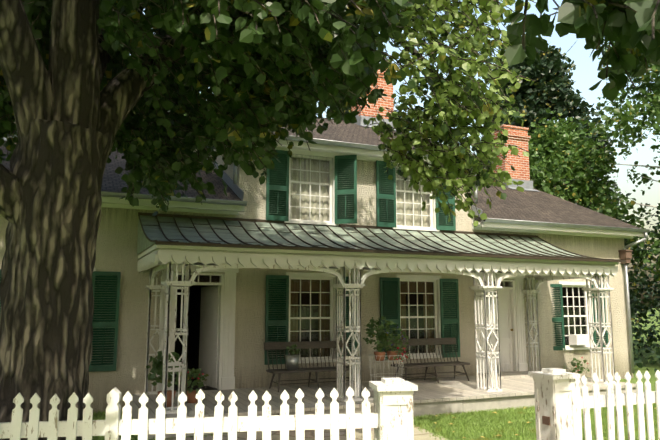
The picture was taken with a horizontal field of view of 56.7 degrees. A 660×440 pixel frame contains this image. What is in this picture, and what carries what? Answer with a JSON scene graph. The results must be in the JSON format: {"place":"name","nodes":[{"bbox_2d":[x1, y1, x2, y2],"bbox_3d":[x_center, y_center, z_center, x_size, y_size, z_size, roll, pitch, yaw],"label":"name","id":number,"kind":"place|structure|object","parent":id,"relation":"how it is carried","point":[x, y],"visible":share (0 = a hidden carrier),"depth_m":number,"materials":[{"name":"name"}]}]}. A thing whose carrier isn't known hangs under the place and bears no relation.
{"place":"outdoors","nodes":[
{"label":"outdoors","id":0,"kind":"place"},
{"bbox_2d":[92,410,211,439],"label":"lawn grass","id":1,"kind":"structure","parent":0,"point":[96,418],"depth_m":8.62,"materials":[{"name":"green plant"}]},
{"bbox_2d":[165,426,447,439],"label":"path","id":2,"kind":"structure","parent":0,"point":[418,435],"depth_m":8.61,"materials":[{"name":"beige concrete"}]},
{"bbox_2d":[290,157,429,226],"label":"curtains","id":3,"kind":"object","parent":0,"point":[324,215],"depth_m":12.86,"materials":[{"name":"white fabric"}]},
{"bbox_2d":[92,308,659,439],"bbox_3d":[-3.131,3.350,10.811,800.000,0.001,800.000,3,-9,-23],"label":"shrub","id":4,"kind":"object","parent":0,"point":[651,366],"depth_m":19.09,"materials":[{"name":"green plant"}]},
{"bbox_2d":[0,149,632,412],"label":"stucco house walls","id":5,"kind":"structure","parent":4,"relation":"on","point":[116,247],"depth_m":12.07,"materials":[{"name":"beige paint"}]},
{"bbox_2d":[0,141,241,200],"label":"wing roof","id":6,"kind":"structure","parent":5,"relation":"attached to","point":[112,181],"depth_m":11.90,"materials":[{"name":"grey"}]},
{"bbox_2d":[3,115,539,216],"bbox_3d":[-0.034,-1.650,14.760,15.440,3.510,4.203,3,-9,-23],"label":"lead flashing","id":7,"kind":"object","parent":5,"relation":"attached to","point":[526,185],"visible":0.25,"depth_m":17.02,"materials":[{"name":"grey metal"}]},
{"bbox_2d":[0,149,608,371],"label":"shutters","id":8,"kind":"object","parent":5,"relation":"attached to","point":[277,196],"visible":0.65,"depth_m":12.61,"materials":[{"name":"green wood"}]},
{"bbox_2d":[0,154,621,408],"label":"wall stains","id":9,"kind":"object","parent":5,"relation":"attached to","point":[328,363],"depth_m":12.59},
{"bbox_2d":[137,215,578,256],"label":"porch roof","id":10,"kind":"structure","parent":5,"relation":"attached to","point":[171,231],"depth_m":11.74,"materials":[{"name":"grey metal"}]},
{"bbox_2d":[138,212,625,262],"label":"roof seams","id":11,"kind":"object","parent":10,"relation":"attached to","point":[422,252],"visible":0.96,"depth_m":11.67,"materials":[{"name":"grey metal"}]},
{"bbox_2d":[93,139,643,390],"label":"white house trim","id":12,"kind":"structure","parent":5,"relation":"attached to","point":[217,328],"depth_m":12.63,"materials":[{"name":"white wood"}]},
{"bbox_2d":[273,118,473,155],"bbox_3d":[0.076,-2.169,14.831,6.110,1.948,4.221,3,-9,-23],"label":"roof","id":13,"kind":"object","parent":5,"relation":"on","point":[342,131],"visible":0.14,"depth_m":14.41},
{"bbox_2d":[351,68,393,118],"bbox_3d":[1.221,-3.322,17.581,1.170,2.301,0.720,3,-9,-23],"label":"chimney","id":14,"kind":"object","parent":13,"relation":"on","point":[371,111],"visible":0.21,"depth_m":17.39,"materials":[{"name":"brick"}]},
{"bbox_2d":[101,134,649,372],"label":"gutters and downpipes","id":15,"kind":"object","parent":5,"relation":"attached to","point":[244,203],"visible":0.52,"depth_m":13.70,"materials":[{"name":"metal"}]},
{"bbox_2d":[180,158,585,356],"bbox_3d":[0.656,0.795,12.929,12.485,4.050,0.001,3,-9,-23],"label":"window glass","id":16,"kind":"object","parent":5,"relation":"attached to","point":[406,282],"visible":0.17,"depth_m":12.81,"materials":[{"name":"clear glass"}]},
{"bbox_2d":[492,124,530,181],"bbox_3d":[5.763,-1.739,19.471,1.070,2.411,0.720,3,-9,-23],"label":"chimney","id":17,"kind":"object","parent":5,"relation":"on","point":[518,136],"visible":0.54,"depth_m":19.26,"materials":[{"name":"brick"}]},
{"bbox_2d":[471,185,641,228],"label":"wing roof","id":18,"kind":"structure","parent":5,"relation":"attached to","point":[540,206],"depth_m":16.14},
{"bbox_2d":[618,250,632,263],"bbox_3d":[7.630,0.946,15.763,0.240,0.340,0.240,3,-9,-23],"label":"downspout head","id":19,"kind":"object","parent":5,"relation":"attached to","point":[626,255],"visible":0.88,"depth_m":15.70},
{"bbox_2d":[0,0,659,439],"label":"linden","id":20,"kind":"object","parent":4,"relation":"on","point":[632,29],"depth_m":5.68,"materials":[{"name":"green plant"}]},
{"bbox_2d":[364,0,533,226],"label":"tree","id":21,"kind":"object","parent":20,"relation":"attached to","point":[453,109],"visible":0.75,"depth_m":7.90,"materials":[{"name":"green plant"}]},
{"bbox_2d":[0,370,659,439],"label":"picket fence","id":22,"kind":"object","parent":4,"relation":"on","point":[181,425],"visible":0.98,"depth_m":5.26,"materials":[{"name":"paint"}]},
{"bbox_2d":[105,368,579,439],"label":"fence posts","id":23,"kind":"object","parent":4,"relation":"on","point":[555,395],"visible":1,"depth_m":5.51,"materials":[{"name":"white paint"}]},
{"bbox_2d":[542,416,549,424],"bbox_3d":[2.196,2.037,6.210,0.020,0.080,0.090,3,-9,-23],"label":"latch plate","id":24,"kind":"object","parent":23,"relation":"attached to","point":[545,420],"visible":0.93,"depth_m":6.20,"materials":[{"name":"brown metal"}]},
{"bbox_2d":[340,99,401,120],"bbox_3d":[2.062,-0.944,32.995,8.207,14.933,8.460,3,-9,-23],"label":"pine tree","id":25,"kind":"object","parent":4,"relation":"on","point":[348,111],"depth_m":32.61,"materials":[{"name":"green plant"}]},
{"bbox_2d":[174,275,585,390],"bbox_3d":[0.068,1.354,14.211,12.585,4.900,2.900,3,-9,-23],"label":"dark interior","id":26,"kind":"object","parent":4,"relation":"on","point":[194,327],"depth_m":14.10,"materials":[{"name":"black"}]},
{"bbox_2d":[290,279,433,356],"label":"drapes","id":27,"kind":"object","parent":26,"relation":"attached to","point":[325,287],"depth_m":12.60,"materials":[{"name":"white fabric"}]},
{"bbox_2d":[130,387,636,439],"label":"porch base","id":28,"kind":"object","parent":4,"relation":"on","point":[470,405],"visible":0.06,"depth_m":10.41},
{"bbox_2d":[130,375,635,418],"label":"porch floor boards","id":29,"kind":"object","parent":28,"relation":"on","point":[448,388],"visible":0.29,"depth_m":10.80,"materials":[{"name":"beige wood"}]},
{"bbox_2d":[158,351,397,406],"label":"flower pots","id":30,"kind":"object","parent":29,"relation":"on","point":[191,397],"visible":0.71,"depth_m":9.74,"materials":[{"name":"ceramic"}]},
{"bbox_2d":[264,340,356,391],"bbox_3d":[-0.325,2.748,11.574,1.760,0.856,0.610,3,-9,-23],"label":"bench","id":31,"kind":"object","parent":29,"relation":"on","point":[271,346],"visible":0.77,"depth_m":11.61,"materials":[{"name":"brown wood"}]},
{"bbox_2d":[285,355,298,369],"bbox_3d":[-0.705,2.656,11.406,0.270,0.260,0.270,3,-9,-23],"label":"glass jar","id":32,"kind":"object","parent":31,"relation":"on","point":[292,361],"visible":1,"depth_m":11.31,"materials":[{"name":"clear glass"}]},
{"bbox_2d":[144,316,589,393],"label":"potted plants","id":33,"kind":"object","parent":29,"relation":"on","point":[382,336],"visible":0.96,"depth_m":11.34,"materials":[{"name":"green plant"}]},
{"bbox_2d":[144,262,615,413],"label":"porch trellis posts","id":34,"kind":"object","parent":29,"relation":"on","point":[490,357],"visible":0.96,"depth_m":10.75,"materials":[{"name":"white wood"}]},
{"bbox_2d":[137,244,618,277],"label":"porch fascia trim","id":35,"kind":"structure","parent":34,"relation":"on","point":[154,255],"depth_m":10.28,"materials":[{"name":"white wood"}]},
{"bbox_2d":[369,354,403,389],"bbox_3d":[1.059,2.844,11.463,0.726,0.624,0.482,3,-9,-23],"label":"wire plant stand","id":36,"kind":"object","parent":29,"relation":"on","point":[375,361],"visible":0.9,"depth_m":11.36,"materials":[{"name":"white paint"}]},
{"bbox_2d":[187,347,587,384],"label":"red flowers","id":37,"kind":"object","parent":29,"relation":"on","point":[396,359],"visible":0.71,"depth_m":11.46,"materials":[{"name":"red plant"}]},
{"bbox_2d":[387,338,469,382],"bbox_3d":[2.062,2.893,12.607,1.690,0.856,0.610,3,-9,-23],"label":"bench","id":38,"kind":"object","parent":29,"relation":"on","point":[431,342],"visible":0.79,"depth_m":12.72,"materials":[{"name":"brown wood"}]},
{"bbox_2d":[478,371,531,378],"bbox_3d":[4.048,3.430,13.553,1.400,0.045,0.750,3,-9,-23],"label":"door step","id":39,"kind":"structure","parent":29,"relation":"on","point":[514,374],"depth_m":13.38,"materials":[{"name":"beige stone"}]},
{"bbox_2d":[489,36,656,258],"bbox_3d":[10.626,-1.669,29.519,8.353,15.392,8.613,3,-9,-23],"label":"pine tree","id":40,"kind":"object","parent":4,"relation":"on","point":[553,83],"depth_m":28.78,"materials":[{"name":"green plant"}]},
{"bbox_2d":[528,108,655,287],"bbox_3d":[7.882,0.430,21.337,5.463,8.950,5.647,3,-9,-23],"label":"tree","id":41,"kind":"object","parent":4,"relation":"on","point":[550,139],"depth_m":20.77,"materials":[{"name":"green plant"}]},
{"bbox_2d":[583,36,659,280],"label":"birch tree","id":42,"kind":"object","parent":4,"relation":"on","point":[626,118],"depth_m":18.68,"materials":[{"name":"green plant"}]},
{"bbox_2d":[597,42,659,265],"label":"birch tree","id":43,"kind":"object","parent":4,"relation":"on","point":[615,104],"depth_m":23.15,"materials":[{"name":"green plant"}]},
{"bbox_2d":[624,206,659,371],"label":"shrub leaves","id":44,"kind":"object","parent":4,"relation":"on","point":[636,304],"visible":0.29,"depth_m":19.75,"materials":[{"name":"green leaf"}]},
{"bbox_2d":[143,0,659,307],"label":"sky","id":45,"kind":"structure","parent":0,"point":[585,74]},
{"bbox_2d":[413,403,657,439],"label":"lawn grass","id":46,"kind":"structure","parent":0,"point":[489,428],"depth_m":9.27,"materials":[{"name":"green plant"}]},
{"bbox_2d":[435,403,655,437],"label":"fallen leaves","id":47,"kind":"object","parent":46,"relation":"on","point":[511,422],"visible":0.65,"depth_m":9.24,"materials":[{"name":"brown plant"}]}
]}

